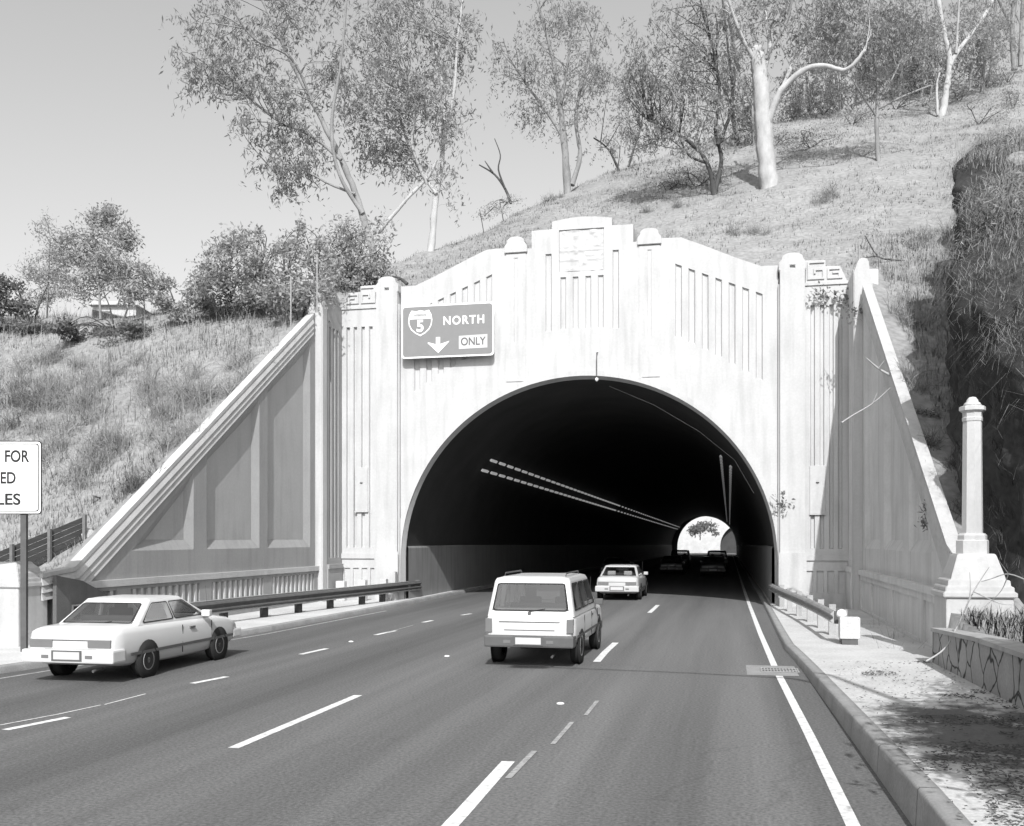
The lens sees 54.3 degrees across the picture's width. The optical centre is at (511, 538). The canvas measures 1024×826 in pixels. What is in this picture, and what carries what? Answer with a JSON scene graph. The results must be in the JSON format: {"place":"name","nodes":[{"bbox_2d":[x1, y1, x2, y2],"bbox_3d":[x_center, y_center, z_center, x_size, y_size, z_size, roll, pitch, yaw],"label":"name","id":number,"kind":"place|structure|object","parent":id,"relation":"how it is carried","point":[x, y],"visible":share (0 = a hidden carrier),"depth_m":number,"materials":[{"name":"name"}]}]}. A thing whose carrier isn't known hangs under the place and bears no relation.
{"place":"outdoors","nodes":[
{"label":"outdoors","id":0,"kind":"place"},
{"bbox_2d":[0,555,665,664],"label":"sidewalk","id":1,"kind":"structure","parent":0,"point":[8,655],"depth_m":31.15,"materials":[{"name":"concrete"}]},
{"bbox_2d":[0,441,41,651],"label":"roadside sign","id":2,"kind":"object","parent":1,"relation":"on","point":[21,478],"visible":0.99,"depth_m":20.86,"materials":[{"name":"metal"}]},
{"bbox_2d":[0,561,50,646],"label":"end pier","id":3,"kind":"structure","parent":1,"relation":"on","point":[10,604],"depth_m":21.91,"materials":[{"name":"white paint"}]},
{"bbox_2d":[39,313,318,624],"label":"wing wall","id":4,"kind":"structure","parent":1,"relation":"on","point":[225,508],"depth_m":31.16,"materials":[{"name":"grey paint"}]},
{"bbox_2d":[170,580,421,617],"bbox_3d":[-6.590,2.173,32.268,0.530,0.993,17.319,0,0,18],"label":"guard rail","id":5,"kind":"object","parent":1,"relation":"on","point":[263,603],"visible":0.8,"depth_m":31.59,"materials":[{"name":"metal"}]},
{"bbox_2d":[0,553,911,825],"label":"road","id":6,"kind":"structure","parent":0,"point":[687,720],"depth_m":13.00,"materials":[{"name":"grey asphalt"}]},
{"bbox_2d":[22,585,240,677],"bbox_3d":[-7.172,1.752,19.474,2.000,1.595,4.834,0,0,11],"label":"saloon car","id":7,"kind":"object","parent":6,"relation":"on","point":[147,635],"visible":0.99,"depth_m":18.18,"materials":[{"name":"white paint"}]},
{"bbox_2d":[228,695,361,747],"bbox_3d":[-2.889,2.496,13.903,0.140,0.001,4.100,0,0,12],"label":"lane line","id":8,"kind":"object","parent":6,"relation":"on","point":[271,731],"visible":1,"depth_m":13.47,"materials":[{"name":"paint"}]},
{"bbox_2d":[0,554,673,673],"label":"kerb","id":9,"kind":"structure","parent":6,"relation":"on","point":[13,667],"depth_m":30.31,"materials":[{"name":"concrete"}]},
{"bbox_2d":[441,761,513,825],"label":"lane line","id":10,"kind":"object","parent":6,"relation":"on","point":[463,811],"visible":1,"depth_m":9.69,"materials":[{"name":"paint"}]},
{"bbox_2d":[484,570,602,664],"bbox_3d":[0.819,1.616,21.532,2.110,1.884,4.814,0,0,12],"label":"boxy wagon","id":11,"kind":"object","parent":6,"relation":"on","point":[520,615],"visible":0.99,"depth_m":19.57,"materials":[{"name":"white paint"}]},
{"bbox_2d":[599,557,632,574],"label":"saloon car","id":12,"kind":"object","parent":6,"relation":"on","point":[609,560],"visible":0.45,"depth_m":65.98,"materials":[{"name":"paint"}]},
{"bbox_2d":[595,564,647,598],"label":"saloon car","id":13,"kind":"object","parent":6,"relation":"on","point":[633,580],"visible":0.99,"depth_m":40.47,"materials":[{"name":"silver metal"}]},
{"bbox_2d":[659,555,686,574],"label":"saloon car","id":14,"kind":"object","parent":6,"relation":"on","point":[667,564],"visible":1,"depth_m":74.17,"materials":[{"name":"paint"}]},
{"bbox_2d":[700,556,727,575],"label":"saloon car","id":15,"kind":"object","parent":6,"relation":"on","point":[708,565],"visible":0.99,"depth_m":69.52,"materials":[{"name":"paint"}]},
{"bbox_2d":[746,665,798,675],"bbox_3d":[4.909,2.494,18.883,0.920,0.001,1.450,0,0,12],"label":"concrete patch","id":16,"kind":"object","parent":6,"relation":"on","point":[753,669],"visible":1,"depth_m":18.58,"materials":[{"name":"grey concrete"}]},
{"bbox_2d":[732,555,859,825],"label":"edge line","id":17,"kind":"object","parent":6,"relation":"on","point":[842,804],"visible":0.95,"depth_m":12.04,"materials":[{"name":"paint"}]},
{"bbox_2d":[735,554,972,825],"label":"kerb","id":18,"kind":"structure","parent":6,"relation":"on","point":[910,787],"depth_m":10.42,"materials":[{"name":"concrete"}]},
{"bbox_2d":[0,70,1023,825],"bbox_3d":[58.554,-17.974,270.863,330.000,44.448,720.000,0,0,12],"label":"hillside","id":19,"kind":"structure","parent":0,"point":[844,170],"depth_m":43.26,"materials":[{"name":"grey plant"}]},
{"bbox_2d":[0,272,39,330],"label":"ridge tree","id":20,"kind":"object","parent":19,"relation":"on","point":[22,306],"visible":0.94,"depth_m":41.08,"materials":[{"name":"grey plant"}]},
{"bbox_2d":[0,344,40,393],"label":"dry shrub","id":21,"kind":"object","parent":19,"relation":"on","point":[19,370],"visible":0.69,"depth_m":36.48,"materials":[{"name":"grey plant"}]},
{"bbox_2d":[0,284,54,334],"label":"bush","id":22,"kind":"object","parent":19,"relation":"on","point":[15,325],"visible":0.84,"depth_m":40.53,"materials":[{"name":"grey plant"}]},
{"bbox_2d":[0,370,69,433],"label":"dry shrub","id":23,"kind":"object","parent":19,"relation":"on","point":[19,397],"visible":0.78,"depth_m":33.67,"materials":[{"name":"plant"}]},
{"bbox_2d":[0,514,86,566],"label":"board fence","id":24,"kind":"object","parent":19,"relation":"on","point":[50,537],"visible":0.61,"depth_m":24.97,"materials":[{"name":"wood"}]},
{"bbox_2d":[7,206,92,317],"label":"ridge tree","id":25,"kind":"object","parent":19,"relation":"on","point":[45,272],"visible":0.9,"depth_m":42.23,"materials":[{"name":"grey plant"}]},
{"bbox_2d":[0,388,99,469],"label":"dry shrub","id":26,"kind":"object","parent":19,"relation":"on","point":[40,430],"visible":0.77,"depth_m":31.29,"materials":[{"name":"grey plant"}]},
{"bbox_2d":[18,330,89,370],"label":"dry shrub","id":27,"kind":"object","parent":19,"relation":"on","point":[44,360],"visible":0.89,"depth_m":38.05,"materials":[{"name":"plant"}]},
{"bbox_2d":[16,352,125,410],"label":"dry shrub","id":28,"kind":"object","parent":19,"relation":"on","point":[63,382],"visible":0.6,"depth_m":34.74,"materials":[{"name":"grey plant"}]},
{"bbox_2d":[50,441,122,494],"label":"dry shrub","id":29,"kind":"object","parent":19,"relation":"on","point":[97,465],"visible":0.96,"depth_m":29.19,"materials":[{"name":"grey plant"}]},
{"bbox_2d":[39,198,154,320],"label":"ridge tree","id":30,"kind":"object","parent":19,"relation":"on","point":[104,263],"visible":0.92,"depth_m":41.69,"materials":[{"name":"grey plant"}]},
{"bbox_2d":[4,344,194,435],"bbox_3d":[-13.153,-4.994,32.894,7.313,3.600,4.566,0,0,12],"label":"dry shrub","id":31,"kind":"object","parent":19,"relation":"on","point":[94,411],"visible":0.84,"depth_m":32.94,"materials":[{"name":"grey plant"}]},
{"bbox_2d":[44,291,158,343],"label":"bush","id":32,"kind":"object","parent":19,"relation":"on","point":[68,329],"visible":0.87,"depth_m":38.73,"materials":[{"name":"grey plant"}]},
{"bbox_2d":[65,340,149,386],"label":"dry shrub","id":33,"kind":"object","parent":19,"relation":"on","point":[115,370],"visible":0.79,"depth_m":35.77,"materials":[{"name":"grey plant"}]},
{"bbox_2d":[87,301,150,315],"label":"house","id":34,"kind":"structure","parent":19,"relation":"on","point":[112,304],"depth_m":62.00,"materials":[{"name":"white paint"}]},
{"bbox_2d":[53,398,217,614],"bbox_3d":[-11.068,-0.750,29.842,5.674,7.416,2.863,0,0,12],"label":"dry shrub","id":35,"kind":"object","parent":19,"relation":"on","point":[102,444],"visible":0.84,"depth_m":29.96,"materials":[{"name":"grey plant"}]},
{"bbox_2d":[104,453,169,498],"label":"dry shrub","id":36,"kind":"object","parent":19,"relation":"on","point":[135,482],"visible":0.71,"depth_m":27.43,"materials":[{"name":"grey plant"}]},
{"bbox_2d":[111,257,178,319],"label":"ridge tree","id":37,"kind":"object","parent":19,"relation":"on","point":[136,291],"visible":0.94,"depth_m":40.49,"materials":[{"name":"grey plant"}]},
{"bbox_2d":[92,403,214,456],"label":"dry shrub","id":38,"kind":"object","parent":19,"relation":"on","point":[146,437],"visible":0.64,"depth_m":30.22,"materials":[{"name":"grey plant"}]},
{"bbox_2d":[0,271,351,570],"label":"dry grass","id":39,"kind":"structure","parent":19,"relation":"on","point":[134,381],"depth_m":35.32,"materials":[{"name":"grey plant"}]},
{"bbox_2d":[144,277,213,325],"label":"bush","id":40,"kind":"object","parent":19,"relation":"on","point":[166,305],"visible":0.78,"depth_m":38.81,"materials":[{"name":"grey plant"}]},
{"bbox_2d":[124,354,247,422],"bbox_3d":[-10.496,-4.861,32.539,4.185,2.755,3.667,0,0,12],"label":"dry shrub","id":41,"kind":"object","parent":19,"relation":"on","point":[191,387],"visible":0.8,"depth_m":32.37,"materials":[{"name":"plant"}]},
{"bbox_2d":[117,347,276,412],"bbox_3d":[-10.538,-5.333,32.785,5.462,2.569,3.023,0,0,-2],"label":"dry shrub","id":42,"kind":"object","parent":19,"relation":"on","point":[230,389],"visible":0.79,"depth_m":32.81,"materials":[{"name":"grey plant"}]},
{"bbox_2d":[168,326,290,379],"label":"dry shrub","id":43,"kind":"object","parent":19,"relation":"on","point":[239,361],"visible":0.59,"depth_m":34.49,"materials":[{"name":"grey plant"}]},
{"bbox_2d":[178,221,293,321],"bbox_3d":[-10.721,-10.289,38.999,4.342,4.356,4.156,0,0,-23],"label":"bush","id":44,"kind":"object","parent":19,"relation":"on","point":[223,273],"visible":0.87,"depth_m":38.32,"materials":[{"name":"grey plant"}]},
{"bbox_2d":[158,0,378,258],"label":"eucalyptus tree","id":45,"kind":"object","parent":19,"relation":"on","point":[296,168],"visible":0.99,"depth_m":47.34,"materials":[{"name":"grey plant"}]},
{"bbox_2d":[251,212,350,321],"bbox_3d":[-7.953,-10.161,37.664,3.284,4.368,3.886,0,0,12],"label":"bush","id":46,"kind":"object","parent":19,"relation":"on","point":[288,251],"visible":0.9,"depth_m":37.45,"materials":[{"name":"grey plant"}]},
{"bbox_2d":[304,205,402,292],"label":"bush","id":47,"kind":"object","parent":19,"relation":"on","point":[374,268],"visible":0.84,"depth_m":41.59,"materials":[{"name":"grey plant"}]},
{"bbox_2d":[322,0,492,250],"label":"eucalyptus tree","id":48,"kind":"object","parent":19,"relation":"on","point":[445,116],"visible":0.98,"depth_m":50.37,"materials":[{"name":"grey plant"}]},
{"bbox_2d":[483,0,640,193],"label":"eucalyptus tree","id":49,"kind":"object","parent":19,"relation":"on","point":[568,182],"visible":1,"depth_m":61.26,"materials":[{"name":"grey plant"}]},
{"bbox_2d":[406,379,774,603],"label":"tunnel bore","id":50,"kind":"object","parent":19,"relation":"on","point":[471,524],"visible":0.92,"depth_m":53.40,"materials":[{"name":"concrete"}]},
{"bbox_2d":[307,216,877,609],"bbox_3d":[2.496,-4.540,36.852,20.600,15.080,3.160,0,0,12],"label":"tunnel portal","id":51,"kind":"object","parent":19,"relation":"on","point":[759,368],"visible":0.92,"depth_m":37.13,"materials":[{"name":"white paint"}]},
{"bbox_2d":[354,467,368,511],"bbox_3d":[-5.897,-1.908,39.064,0.560,1.750,0.120,0,0,12],"label":"inspection panel","id":52,"kind":"object","parent":51,"relation":"attached to","point":[361,489],"visible":1,"depth_m":39.06,"materials":[{"name":"white paint"}]},
{"bbox_2d":[401,301,493,358],"bbox_3d":[-2.441,-7.960,38.316,3.680,2.040,0.390,0,0,12],"label":"guide sign","id":53,"kind":"object","parent":51,"relation":"attached to","point":[448,330],"visible":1,"depth_m":38.14,"materials":[{"name":"metal"}]},
{"bbox_2d":[809,465,825,514],"bbox_3d":[10.846,-1.718,35.420,0.560,1.750,0.120,0,0,12],"label":"inspection panel","id":54,"kind":"object","parent":51,"relation":"attached to","point":[817,490],"visible":1,"depth_m":35.42,"materials":[{"name":"white paint"}]},
{"bbox_2d":[575,67,678,170],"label":"bush","id":55,"kind":"object","parent":19,"relation":"on","point":[611,149],"visible":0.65,"depth_m":65.00,"materials":[{"name":"grey plant"}]},
{"bbox_2d":[332,68,1023,296],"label":"dry grass","id":56,"kind":"structure","parent":19,"relation":"on","point":[739,192],"depth_m":54.51,"materials":[{"name":"grey plant"}]},
{"bbox_2d":[608,0,772,194],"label":"eucalyptus tree","id":57,"kind":"object","parent":19,"relation":"on","point":[647,113],"visible":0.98,"depth_m":51.54,"materials":[{"name":"grey plant"}]},
{"bbox_2d":[645,161,740,190],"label":"shrub","id":58,"kind":"object","parent":19,"relation":"on","point":[698,180],"visible":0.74,"depth_m":55.00,"materials":[{"name":"grey plant"}]},
{"bbox_2d":[686,519,719,539],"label":"distant tree","id":59,"kind":"object","parent":19,"relation":"on","point":[700,527],"visible":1,"depth_m":261.74,"materials":[{"name":"grey plant"}]},
{"bbox_2d":[677,516,735,552],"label":"tunnel portal","id":60,"kind":"object","parent":19,"relation":"on","point":[725,540],"visible":0.25,"depth_m":274.29,"materials":[{"name":"concrete"}]},
{"bbox_2d":[701,20,774,145],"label":"eucalyptus tree","id":61,"kind":"object","parent":19,"relation":"on","point":[733,115],"visible":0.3,"depth_m":64.54,"materials":[{"name":"grey plant"}]},
{"bbox_2d":[722,216,775,236],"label":"dry shrub","id":62,"kind":"object","parent":19,"relation":"on","point":[748,230],"visible":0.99,"depth_m":44.04,"materials":[{"name":"plant"}]},
{"bbox_2d":[729,19,774,147],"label":"eucalyptus tree","id":63,"kind":"object","parent":19,"relation":"on","point":[751,123],"visible":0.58,"depth_m":62.20,"materials":[{"name":"grey plant"}]},
{"bbox_2d":[772,0,817,123],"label":"eucalyptus tree","id":64,"kind":"object","parent":19,"relation":"on","point":[788,94],"visible":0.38,"depth_m":75.29,"materials":[{"name":"grey plant"}]},
{"bbox_2d":[770,0,832,120],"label":"eucalyptus tree","id":65,"kind":"object","parent":19,"relation":"on","point":[780,106],"visible":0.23,"depth_m":149.74,"materials":[{"name":"grey plant"}]},
{"bbox_2d":[688,0,915,188],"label":"eucalyptus tree","id":66,"kind":"object","parent":19,"relation":"on","point":[765,107],"visible":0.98,"depth_m":51.12,"materials":[{"name":"grey plant"}]},
{"bbox_2d":[775,125,856,150],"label":"shrub","id":67,"kind":"object","parent":19,"relation":"on","point":[806,140],"visible":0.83,"depth_m":58.39,"materials":[{"name":"grey plant"}]},
{"bbox_2d":[809,176,842,205],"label":"dry shrub","id":68,"kind":"object","parent":19,"relation":"on","point":[831,194],"visible":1,"depth_m":46.60,"materials":[{"name":"plant"}]},
{"bbox_2d":[774,0,878,122],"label":"eucalyptus tree","id":69,"kind":"object","parent":19,"relation":"on","point":[829,95],"visible":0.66,"depth_m":71.56,"materials":[{"name":"grey plant"}]},
{"bbox_2d":[821,2,897,106],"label":"eucalyptus tree","id":70,"kind":"object","parent":19,"relation":"on","point":[855,100],"visible":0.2,"depth_m":78.44,"materials":[{"name":"grey plant"}]},
{"bbox_2d":[844,0,908,95],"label":"eucalyptus tree","id":71,"kind":"object","parent":19,"relation":"on","point":[882,2],"visible":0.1,"depth_m":78.78,"materials":[{"name":"grey plant"}]},
{"bbox_2d":[826,0,937,160],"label":"eucalyptus tree","id":72,"kind":"object","parent":19,"relation":"on","point":[876,70],"visible":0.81,"depth_m":52.91,"materials":[{"name":"grey plant"}]},
{"bbox_2d":[849,223,955,464],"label":"dry grass","id":73,"kind":"structure","parent":19,"relation":"on","point":[916,283],"depth_m":33.92,"materials":[{"name":"plant"}]},
{"bbox_2d":[862,346,945,626],"bbox_3d":[10.389,-1.128,27.078,2.586,8.282,2.302,0,0,12],"label":"dry shrub","id":74,"kind":"object","parent":19,"relation":"on","point":[910,375],"visible":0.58,"depth_m":26.86,"materials":[{"name":"plant"}]},
{"bbox_2d":[869,0,941,96],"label":"eucalyptus tree","id":75,"kind":"object","parent":19,"relation":"on","point":[916,87],"visible":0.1,"depth_m":77.24,"materials":[{"name":"grey plant"}]},
{"bbox_2d":[869,0,950,101],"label":"eucalyptus tree","id":76,"kind":"object","parent":19,"relation":"on","point":[914,74],"visible":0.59,"depth_m":74.13,"materials":[{"name":"grey plant"}]},
{"bbox_2d":[881,285,940,329],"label":"dry shrub","id":77,"kind":"object","parent":19,"relation":"on","point":[905,314],"visible":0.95,"depth_m":30.70,"materials":[{"name":"grey plant"}]},
{"bbox_2d":[872,419,956,638],"bbox_3d":[9.661,0.042,23.795,2.813,5.922,2.138,0,0,12],"label":"dry shrub","id":78,"kind":"object","parent":19,"relation":"on","point":[931,443],"visible":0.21,"depth_m":23.90,"materials":[{"name":"plant"}]},
{"bbox_2d":[898,216,952,249],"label":"dry shrub","id":79,"kind":"object","parent":19,"relation":"on","point":[924,236],"visible":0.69,"depth_m":39.08,"materials":[{"name":"grey plant"}]},
{"bbox_2d":[901,0,952,96],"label":"eucalyptus tree","id":80,"kind":"object","parent":19,"relation":"on","point":[926,14],"visible":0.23,"depth_m":74.67,"materials":[{"name":"grey plant"}]},
{"bbox_2d":[909,1,969,94],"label":"eucalyptus tree","id":81,"kind":"object","parent":19,"relation":"on","point":[940,64],"visible":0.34,"depth_m":75.25,"materials":[{"name":"grey plant"}]},
{"bbox_2d":[884,0,1021,116],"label":"eucalyptus tree","id":82,"kind":"object","parent":19,"relation":"on","point":[950,61],"visible":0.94,"depth_m":64.24,"materials":[{"name":"grey plant"}]},
{"bbox_2d":[936,0,1023,92],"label":"eucalyptus tree","id":83,"kind":"object","parent":19,"relation":"on","point":[984,52],"visible":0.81,"depth_m":67.92,"materials":[{"name":"grey plant"}]},
{"bbox_2d":[951,0,1011,89],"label":"eucalyptus tree","id":84,"kind":"object","parent":19,"relation":"on","point":[977,79],"visible":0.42,"depth_m":73.33,"materials":[{"name":"grey plant"}]},
{"bbox_2d":[955,81,1023,128],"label":"shrub","id":85,"kind":"object","parent":19,"relation":"on","point":[990,109],"visible":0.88,"depth_m":59.66,"materials":[{"name":"grey plant"}]},
{"bbox_2d":[958,602,1023,642],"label":"dry grass","id":86,"kind":"structure","parent":19,"relation":"on","point":[1007,630],"depth_m":16.74,"materials":[{"name":"plant"}]},
{"bbox_2d":[961,0,1023,78],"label":"eucalyptus tree","id":87,"kind":"object","parent":19,"relation":"on","point":[995,9],"visible":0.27,"depth_m":149.61,"materials":[{"name":"grey plant"}]},
{"bbox_2d":[993,0,1023,70],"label":"eucalyptus tree","id":88,"kind":"object","parent":19,"relation":"on","point":[1013,53],"visible":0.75,"depth_m":149.67,"materials":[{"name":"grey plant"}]},
{"bbox_2d":[996,0,1023,66],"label":"eucalyptus tree","id":89,"kind":"object","parent":19,"relation":"on","point":[1020,53],"visible":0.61,"depth_m":149.79,"materials":[{"name":"grey plant"}]},
{"bbox_2d":[0,0,1023,599],"label":"sky","id":90,"kind":"structure","parent":0,"point":[87,108],"materials":[{"name":"white"}]},
{"bbox_2d":[737,556,1023,825],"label":"sidewalk","id":91,"kind":"structure","parent":0,"point":[824,651],"depth_m":13.16,"materials":[{"name":"grey concrete"}]},
{"bbox_2d":[768,583,846,642],"bbox_3d":[8.597,2.150,29.885,0.444,1.060,14.623,0,0,9],"label":"guard rail","id":92,"kind":"object","parent":91,"relation":"on","point":[820,609],"visible":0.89,"depth_m":27.66,"materials":[{"name":"metal"}]},
{"bbox_2d":[836,609,859,644],"bbox_3d":[7.504,2.000,22.284,0.495,0.840,0.320,0,0,12],"label":"rail end marker","id":93,"kind":"object","parent":91,"relation":"on","point":[848,630],"visible":0.97,"depth_m":22.14,"materials":[{"name":"metal"}]},
{"bbox_2d":[858,285,957,647],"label":"wing wall","id":94,"kind":"structure","parent":91,"relation":"on","point":[905,559],"depth_m":27.09,"materials":[{"name":"white paint"}]},
{"bbox_2d":[836,660,1023,825],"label":"leaf litter","id":95,"kind":"object","parent":91,"relation":"on","point":[1011,719],"visible":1,"depth_m":9.85,"materials":[{"name":"grey plant"}]},
{"bbox_2d":[931,553,1017,627],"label":"end pier","id":96,"kind":"structure","parent":91,"relation":"on","point":[950,590],"depth_m":18.23,"materials":[{"name":"white paint"}]},
{"bbox_2d":[956,397,988,553],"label":"lamp column","id":97,"kind":"structure","parent":96,"relation":"on","point":[972,537],"depth_m":18.58,"materials":[{"name":"white paint"}]},
{"bbox_2d":[931,628,1023,708],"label":"retaining wall","id":98,"kind":"structure","parent":91,"relation":"on","point":[992,664],"depth_m":14.58,"materials":[{"name":"stone"}]},
{"bbox_2d":[922,118,1023,603],"bbox_3d":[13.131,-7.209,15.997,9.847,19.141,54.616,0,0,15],"label":"cut bank","id":99,"kind":"structure","parent":0,"point":[1011,458],"depth_m":20.95,"materials":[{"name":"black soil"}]},
{"bbox_2d":[930,153,1023,581],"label":"bank brush","id":100,"kind":"object","parent":99,"relation":"on","point":[996,397],"visible":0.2,"depth_m":21.39,"materials":[{"name":"plant"}]},
{"bbox_2d":[941,153,1023,259],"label":"overhanging bush","id":101,"kind":"object","parent":99,"relation":"on","point":[1011,196],"visible":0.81,"depth_m":23.32,"materials":[{"name":"grey plant"}]},
{"bbox_2d":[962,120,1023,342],"bbox_3d":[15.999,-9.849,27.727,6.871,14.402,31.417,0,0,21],"label":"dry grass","id":102,"kind":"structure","parent":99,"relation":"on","point":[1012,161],"depth_m":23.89,"materials":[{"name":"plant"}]},
{"bbox_2d":[989,118,1023,153],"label":"overhanging bush","id":103,"kind":"object","parent":99,"relation":"on","point":[1021,133],"visible":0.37,"depth_m":29.39,"materials":[{"name":"grey plant"}]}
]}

